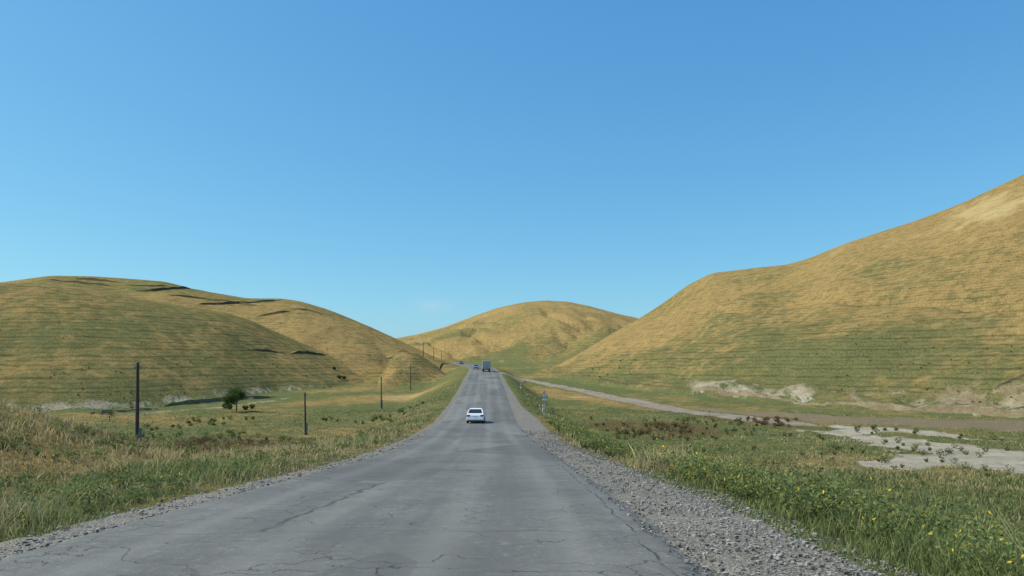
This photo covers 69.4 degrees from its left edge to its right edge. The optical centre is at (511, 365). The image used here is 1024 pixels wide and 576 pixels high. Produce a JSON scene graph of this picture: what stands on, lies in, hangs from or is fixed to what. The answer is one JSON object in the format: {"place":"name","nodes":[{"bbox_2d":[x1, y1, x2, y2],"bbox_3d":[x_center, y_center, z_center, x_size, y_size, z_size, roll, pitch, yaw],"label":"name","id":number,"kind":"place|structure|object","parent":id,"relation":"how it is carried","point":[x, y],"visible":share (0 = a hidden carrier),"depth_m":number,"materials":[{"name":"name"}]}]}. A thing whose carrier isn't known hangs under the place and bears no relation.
{"place":"outdoors","nodes":[
{"label":"outdoors","id":0,"kind":"place"},
{"bbox_2d":[0,362,877,575],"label":"road","id":1,"kind":"structure","parent":0,"point":[453,492],"depth_m":10.46,"materials":[{"name":"grey asphalt"}]},
{"bbox_2d":[0,430,927,575],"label":"gravel","id":2,"kind":"structure","parent":1,"relation":"on","point":[778,557],"depth_m":10.94,"materials":[{"name":"grey gravel"}]},
{"bbox_2d":[466,408,485,422],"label":"white sedan car","id":3,"kind":"object","parent":1,"relation":"on","point":[475,414],"visible":1,"depth_m":71.89,"materials":[{"name":"paint"}]},
{"bbox_2d":[482,361,490,371],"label":"box truck","id":4,"kind":"object","parent":1,"relation":"on","point":[486,364],"visible":0.99,"depth_m":218.76,"materials":[{"name":"metal"}]},
{"bbox_2d":[0,174,1023,575],"bbox_3d":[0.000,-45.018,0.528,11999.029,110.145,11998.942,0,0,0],"label":"hilly terrain","id":5,"kind":"structure","parent":0,"point":[944,288],"depth_m":193.39,"materials":[{"name":"yellow plant"}]},
{"bbox_2d":[98,407,113,421],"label":"bare tree","id":6,"kind":"object","parent":5,"relation":"on","point":[111,413],"visible":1,"depth_m":118.24,"materials":[{"name":"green plant"}]},
{"bbox_2d":[134,362,141,439],"bbox_3d":[-25.313,2.950,50.004,0.508,6.340,0.274,0,0,-6],"label":"utility pole","id":7,"kind":"object","parent":5,"relation":"on","point":[138,431],"visible":0.7,"depth_m":49.91,"materials":[{"name":"wood"}]},
{"bbox_2d":[0,419,400,525],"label":"roadside weeds","id":8,"kind":"object","parent":5,"relation":"on","point":[151,477],"visible":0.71,"depth_m":20.25,"materials":[{"name":"green plant"}]},
{"bbox_2d":[219,385,247,410],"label":"broadleaf tree","id":9,"kind":"object","parent":5,"relation":"on","point":[235,395],"visible":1,"depth_m":138.48,"materials":[{"name":"green plant"}]},
{"bbox_2d":[222,366,345,409],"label":"valley bushes","id":10,"kind":"object","parent":5,"relation":"on","point":[252,406],"visible":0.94,"depth_m":147.92,"materials":[{"name":"green plant"}]},
{"bbox_2d":[303,392,307,434],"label":"utility pole","id":11,"kind":"object","parent":5,"relation":"on","point":[305,425],"visible":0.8,"depth_m":97.91,"materials":[{"name":"wood"}]},
{"bbox_2d":[380,377,382,407],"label":"utility pole","id":12,"kind":"object","parent":5,"relation":"on","point":[381,394],"visible":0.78,"depth_m":149.91,"materials":[{"name":"wood"}]},
{"bbox_2d":[174,415,790,449],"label":"dry shrubs","id":13,"kind":"object","parent":5,"relation":"on","point":[204,438],"visible":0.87,"depth_m":98.50,"materials":[{"name":"brown plant"}]},
{"bbox_2d":[0,299,1020,407],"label":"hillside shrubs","id":14,"kind":"object","parent":5,"relation":"on","point":[607,374],"visible":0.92,"depth_m":165.09,"materials":[{"name":"green plant"}]},
{"bbox_2d":[0,384,1023,575],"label":"grass","id":15,"kind":"structure","parent":5,"relation":"on","point":[919,556],"depth_m":28.04,"materials":[{"name":"green plant"}]},
{"bbox_2d":[34,402,1023,536],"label":"field shrubs","id":16,"kind":"object","parent":5,"relation":"on","point":[213,422],"visible":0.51,"depth_m":85.00,"materials":[{"name":"green plant"}]},
{"bbox_2d":[42,278,1023,388],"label":"hillside erosion scarps","id":17,"kind":"structure","parent":5,"relation":"on","point":[1013,376],"depth_m":336.53,"materials":[{"name":"brown soil"}]},
{"bbox_2d":[540,391,547,415],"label":"warning road sign","id":18,"kind":"object","parent":5,"relation":"on","point":[544,395],"visible":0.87,"depth_m":85.98,"materials":[{"name":"grey metal"}]},
{"bbox_2d":[547,415,1022,555],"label":"roadside weeds","id":19,"kind":"object","parent":5,"relation":"on","point":[610,448],"visible":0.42,"depth_m":12.16,"materials":[{"name":"green plant"}]},
{"bbox_2d":[583,438,997,548],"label":"dry roadside weeds","id":20,"kind":"object","parent":5,"relation":"on","point":[713,475],"visible":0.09,"depth_m":21.96,"materials":[{"name":"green plant"}]},
{"bbox_2d":[661,448,1023,575],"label":"yellow flowering weeds","id":21,"kind":"object","parent":5,"relation":"on","point":[972,536],"visible":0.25,"depth_m":10.57,"materials":[{"name":"green plant"}]},
{"bbox_2d":[0,0,1023,337],"label":"sky","id":22,"kind":"structure","parent":0,"point":[395,168],"materials":[{"name":"blue"}]},
{"bbox_2d":[90,374,1023,417],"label":"river cut bank","id":23,"kind":"structure","parent":0,"point":[728,388],"depth_m":155.50,"materials":[{"name":"beige soil"}]}
]}

